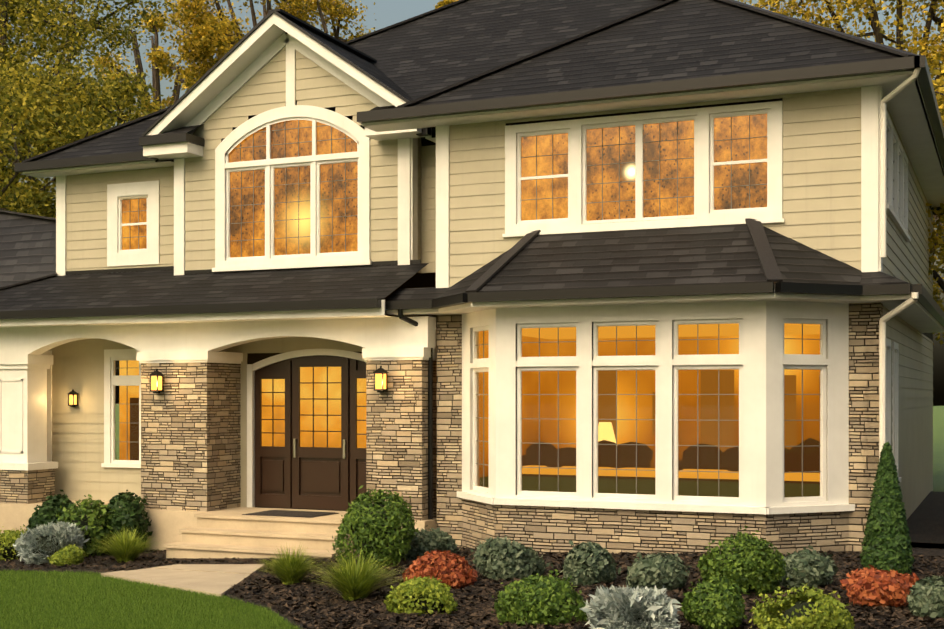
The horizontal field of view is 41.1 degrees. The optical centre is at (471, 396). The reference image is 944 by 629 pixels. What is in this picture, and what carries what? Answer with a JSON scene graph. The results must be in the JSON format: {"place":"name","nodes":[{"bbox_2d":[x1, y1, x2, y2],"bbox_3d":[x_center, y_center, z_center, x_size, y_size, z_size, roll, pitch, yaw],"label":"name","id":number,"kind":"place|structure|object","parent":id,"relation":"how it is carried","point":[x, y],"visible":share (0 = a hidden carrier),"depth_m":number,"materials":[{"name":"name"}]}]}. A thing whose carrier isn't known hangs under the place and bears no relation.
{"place":"outdoors","nodes":[
{"label":"outdoors","id":0,"kind":"place"},
{"bbox_2d":[84,6,191,114],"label":"tree","id":1,"kind":"object","parent":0,"point":[159,56],"depth_m":56.57,"materials":[{"name":"plant"}]},
{"bbox_2d":[134,0,375,97],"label":"tree","id":2,"kind":"object","parent":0,"point":[205,28],"depth_m":50.19,"materials":[{"name":"plant"}]},
{"bbox_2d":[290,204,309,237],"bbox_3d":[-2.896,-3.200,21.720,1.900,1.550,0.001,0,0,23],"label":"lamp","id":3,"kind":"object","parent":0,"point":[304,222],"visible":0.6,"depth_m":21.74,"materials":[{"name":"yellow glass"}]},
{"bbox_2d":[255,355,365,510],"bbox_3d":[-2.584,0.615,21.356,2.600,2.620,0.045,0,0,23],"label":"front door","id":4,"kind":"structure","parent":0,"point":[323,478],"depth_m":21.44,"materials":[{"name":"brown wood"}]},
{"bbox_2d":[293,439,295,457],"bbox_3d":[-3.022,0.885,21.502,0.040,0.320,0.040,0,0,23],"label":"door handle","id":5,"kind":"object","parent":4,"relation":"attached to","point":[294,448],"visible":0.9,"depth_m":21.48,"materials":[{"name":"silver metal"}]},
{"bbox_2d":[343,439,345,458],"bbox_3d":[-2.139,0.885,21.125,0.040,0.320,0.040,0,0,23],"label":"door handle","id":6,"kind":"object","parent":4,"relation":"attached to","point":[344,448],"visible":0.8,"depth_m":21.11,"materials":[{"name":"silver metal"}]},
{"bbox_2d":[0,302,882,554],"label":"stone veneer","id":7,"kind":"object","parent":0,"point":[190,437],"visible":0.31,"depth_m":19.58,"materials":[{"name":"beige stone"}]},
{"bbox_2d":[373,366,387,391],"bbox_3d":[-1.419,-0.267,19.627,0.200,0.417,0.209,0,0,23],"label":"wall lantern","id":8,"kind":"object","parent":7,"relation":"attached to","point":[381,370],"visible":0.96,"depth_m":19.58,"materials":[{"name":"black metal"}]},
{"bbox_2d":[375,374,385,388],"bbox_3d":[-1.421,-0.231,19.623,0.124,0.236,0.124,0,0,23],"label":"lantern glass","id":9,"kind":"object","parent":8,"relation":"in","point":[378,381],"visible":0.97,"depth_m":19.57,"materials":[{"name":"yellow glass"}]},
{"bbox_2d":[435,0,457,7],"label":"tree","id":10,"kind":"object","parent":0,"point":[442,3],"visible":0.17,"depth_m":69.15,"materials":[{"name":"yellow plant"}]},
{"bbox_2d":[115,323,819,496],"bbox_3d":[-1.923,0.190,20.463,14.838,2.370,1.181,0,0,31],"label":"clear house glass","id":11,"kind":"object","parent":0,"point":[569,415],"visible":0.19,"depth_m":17.67,"materials":[{"name":"clear glass"}]},
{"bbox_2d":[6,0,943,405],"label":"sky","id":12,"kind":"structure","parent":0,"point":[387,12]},
{"bbox_2d":[130,398,819,483],"bbox_3d":[-1.089,0.340,22.242,14.552,2.870,2.160,0,0,23],"label":"interior furniture","id":13,"kind":"object","parent":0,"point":[532,455],"depth_m":20.49,"materials":[{"name":"brown fabric"}]},
{"bbox_2d":[48,34,932,518],"bbox_3d":[4.579,-1.775,22.339,28.191,9.000,10.653,0,0,-12],"label":"siding","id":14,"kind":"object","parent":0,"point":[822,172],"visible":0.35,"depth_m":21.49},
{"bbox_2d":[0,13,943,513],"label":"house trim","id":15,"kind":"structure","parent":14,"relation":"attached to","point":[760,361],"depth_m":19.02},
{"bbox_2d":[122,114,766,257],"bbox_3d":[-1.219,-3.627,20.627,12.226,2.375,0.473,0,0,30],"label":"upper window glass","id":16,"kind":"object","parent":15,"relation":"in","point":[722,173],"visible":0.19,"depth_m":19.02,"materials":[{"name":"orange glass"}]},
{"bbox_2d":[115,115,904,496],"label":"window grilles","id":17,"kind":"object","parent":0,"point":[619,163],"visible":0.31,"depth_m":18.23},
{"bbox_2d":[115,404,943,491],"bbox_3d":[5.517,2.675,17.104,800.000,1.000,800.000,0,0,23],"label":"lawn","id":18,"kind":"structure","parent":0,"point":[938,448],"depth_m":63.35,"materials":[{"name":"green plant"}]},
{"bbox_2d":[0,42,92,217],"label":"tree","id":19,"kind":"object","parent":18,"relation":"on","point":[5,135],"depth_m":34.09,"materials":[{"name":"green plant"}]},
{"bbox_2d":[0,44,175,217],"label":"tree","id":20,"kind":"object","parent":18,"relation":"on","point":[81,94],"depth_m":37.31,"materials":[{"name":"green plant"}]},
{"bbox_2d":[0,0,198,210],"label":"tree","id":21,"kind":"object","parent":18,"relation":"on","point":[37,24],"depth_m":44.19,"materials":[{"name":"plant"}]},
{"bbox_2d":[0,569,301,628],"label":"lawn grass","id":22,"kind":"structure","parent":18,"relation":"on","point":[55,599],"depth_m":14.41,"materials":[{"name":"green plant"}]},
{"bbox_2d":[101,564,264,596],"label":"walkway slab","id":23,"kind":"structure","parent":18,"relation":"on","point":[218,579],"depth_m":17.14,"materials":[{"name":"beige concrete"}]},
{"bbox_2d":[0,500,436,557],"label":"porch steps","id":24,"kind":"structure","parent":18,"relation":"on","point":[230,533],"depth_m":19.93,"materials":[{"name":"stone"}]},
{"bbox_2d":[242,510,337,517],"bbox_3d":[-2.956,1.916,20.561,1.300,0.018,0.900,0,0,23],"label":"door mat","id":25,"kind":"object","parent":24,"relation":"on","point":[302,514],"depth_m":20.49,"materials":[{"name":"grey"}]},
{"bbox_2d":[0,0,943,310],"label":"house roof shingles","id":26,"kind":"object","parent":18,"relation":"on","point":[472,38],"visible":0.4,"depth_m":20.01,"materials":[{"name":"black"}]},
{"bbox_2d":[68,389,77,406],"bbox_3d":[-7.373,0.036,23.281,0.168,0.321,0.168,0,0,23],"label":"wall lantern","id":27,"kind":"object","parent":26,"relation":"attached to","point":[73,392],"visible":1,"depth_m":23.24,"materials":[{"name":"black metal"}]},
{"bbox_2d":[69,395,76,404],"bbox_3d":[-7.373,0.065,23.281,0.092,0.179,0.092,0,0,23],"label":"lantern glass","id":28,"kind":"object","parent":27,"relation":"in","point":[71,399],"visible":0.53,"depth_m":23.25,"materials":[{"name":"yellow glass"}]},
{"bbox_2d":[148,369,164,392],"bbox_3d":[-5.328,-0.257,21.297,0.200,0.417,0.209,0,0,23],"label":"wall lantern","id":29,"kind":"object","parent":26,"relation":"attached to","point":[157,373],"visible":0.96,"depth_m":21.25,"materials":[{"name":"black metal"}]},
{"bbox_2d":[151,376,161,389],"bbox_3d":[-5.329,-0.221,21.293,0.124,0.236,0.124,0,0,23],"label":"lantern glass","id":30,"kind":"object","parent":29,"relation":"in","point":[153,382],"visible":0.8,"depth_m":21.25,"materials":[{"name":"yellow glass"}]},
{"bbox_2d":[119,360,365,459],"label":"window backdrops","id":31,"kind":"structure","parent":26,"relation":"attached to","point":[320,408],"depth_m":21.47,"materials":[{"name":"orange"}]},
{"bbox_2d":[398,309,432,519],"bbox_3d":[-0.846,0.520,19.471,0.627,3.761,0.208,0,0,-33],"label":"downspout","id":32,"kind":"object","parent":26,"relation":"attached to","point":[401,316],"visible":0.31,"depth_m":19.64,"materials":[{"name":"black metal"}]},
{"bbox_2d":[0,0,920,292],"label":"house roof hip caps","id":33,"kind":"object","parent":26,"relation":"on","point":[770,268],"visible":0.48,"depth_m":19.59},
{"bbox_2d":[0,10,943,326],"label":"roof fascia trim","id":34,"kind":"structure","parent":26,"relation":"attached to","point":[926,300],"depth_m":18.44,"materials":[{"name":"white wood"}]},
{"bbox_2d":[627,167,634,176],"bbox_3d":[2.344,-3.295,18.509,0.640,0.640,0.001,0,0,23],"label":"ceiling light","id":35,"kind":"object","parent":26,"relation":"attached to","point":[630,171],"depth_m":18.51,"materials":[{"name":"white glass"}]},
{"bbox_2d":[879,68,920,461],"bbox_3d":[5.606,-1.083,16.672,0.248,6.456,0.789,0,0,-22],"label":"downspout","id":36,"kind":"object","parent":26,"relation":"attached to","point":[911,300],"visible":0.83,"depth_m":16.98,"materials":[{"name":"white metal"}]},
{"bbox_2d":[0,491,943,628],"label":"mulch bed","id":37,"kind":"object","parent":18,"relation":"on","point":[925,521],"visible":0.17,"depth_m":17.51,"materials":[{"name":"brown wood"}]},
{"bbox_2d":[55,494,117,557],"bbox_3d":[-6.396,2.163,21.040,1.293,1.090,1.105,0,0,23],"label":"leafy green plant","id":38,"kind":"object","parent":37,"relation":"on","point":[96,507],"visible":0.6,"depth_m":20.76,"materials":[{"name":"green plant"}]},
{"bbox_2d":[23,489,152,554],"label":"shrubs","id":39,"kind":"object","parent":37,"relation":"on","point":[136,512],"visible":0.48,"depth_m":21.10,"materials":[{"name":"green plant"}]},
{"bbox_2d":[88,526,406,600],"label":"gold grass","id":40,"kind":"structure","parent":37,"relation":"on","point":[354,581],"depth_m":15.60,"materials":[{"name":"green plant"}]},
{"bbox_2d":[13,520,681,628],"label":"silvery shrubs","id":41,"kind":"object","parent":37,"relation":"on","point":[612,607],"visible":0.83,"depth_m":11.08,"materials":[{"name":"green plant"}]},
{"bbox_2d":[328,485,421,568],"bbox_3d":[-1.332,1.812,17.420,1.271,1.150,1.349,0,0,23],"label":"globe arborvitae","id":42,"kind":"object","parent":37,"relation":"on","point":[401,514],"visible":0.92,"depth_m":17.12,"materials":[{"name":"green plant"}]},
{"bbox_2d":[0,525,854,628],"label":"shrubs","id":43,"kind":"object","parent":37,"relation":"on","point":[436,590],"visible":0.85,"depth_m":11.41,"materials":[{"name":"green plant"}]},
{"bbox_2d":[0,473,904,628],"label":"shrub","id":44,"kind":"object","parent":37,"relation":"on","point":[798,605],"visible":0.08,"depth_m":15.40,"materials":[{"name":"green plant"}]},
{"bbox_2d":[0,547,943,628],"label":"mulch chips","id":45,"kind":"object","parent":37,"relation":"on","point":[360,621],"visible":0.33,"depth_m":13.77,"materials":[{"name":"brown wood"}]},
{"bbox_2d":[492,525,795,628],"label":"boxwood plant","id":46,"kind":"object","parent":37,"relation":"on","point":[726,610],"visible":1,"depth_m":11.89,"materials":[{"name":"green plant"}]},
{"bbox_2d":[402,549,918,606],"bbox_3d":[1.915,2.018,13.911,6.032,0.554,1.075,0,0,23],"label":"red barberry","id":47,"kind":"object","parent":37,"relation":"on","point":[873,587],"visible":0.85,"depth_m":12.89,"materials":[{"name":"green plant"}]},
{"bbox_2d":[401,525,943,619],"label":"shrubs","id":48,"kind":"object","parent":37,"relation":"on","point":[814,568],"visible":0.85,"depth_m":14.36,"materials":[{"name":"green plant"}]},
{"bbox_2d":[860,441,913,574],"bbox_3d":[4.913,1.347,14.918,0.618,1.630,0.623,0,0,23],"label":"conical shrub","id":49,"kind":"object","parent":37,"relation":"on","point":[891,507],"visible":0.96,"depth_m":14.77,"materials":[{"name":"green plant"}]},
{"bbox_2d":[738,0,943,115],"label":"tree","id":50,"kind":"object","parent":18,"relation":"on","point":[932,47],"depth_m":38.85,"materials":[{"name":"plant"}]},
{"bbox_2d":[917,45,943,344],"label":"tree","id":51,"kind":"object","parent":18,"relation":"on","point":[934,238],"depth_m":27.81,"materials":[{"name":"green plant"}]},
{"bbox_2d":[247,272,932,510],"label":"house","id":52,"kind":"structure","parent":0,"point":[421,280],"depth_m":21.67,"materials":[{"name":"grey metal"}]},
{"bbox_2d":[598,422,615,442],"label":"interior lamps","id":53,"kind":"object","parent":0,"point":[603,429],"depth_m":21.51,"materials":[{"name":"yellow fabric"}]},
{"bbox_2d":[479,331,819,477],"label":"interior walls","id":54,"kind":"structure","parent":0,"point":[688,412],"depth_m":23.31,"materials":[{"name":"orange paint"}]},
{"bbox_2d":[486,323,819,481],"bbox_3d":[3.284,0.075,20.341,6.350,2.340,5.800,0,0,23],"label":"pale interior","id":55,"kind":"object","parent":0,"point":[645,332],"depth_m":20.13,"materials":[{"name":"orange paint"}]},
{"bbox_2d":[598,370,819,451],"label":"interior drapes","id":56,"kind":"object","parent":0,"point":[726,432],"depth_m":22.87,"materials":[{"name":"orange fabric"}]},
{"label":"interior floor","id":57,"kind":"structure","parent":0,"visible":0},
{"bbox_2d":[479,476,819,496],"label":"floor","id":58,"kind":"structure","parent":57,"relation":"on","point":[726,489],"depth_m":18.72,"materials":[{"name":"brown wood"}]}
]}

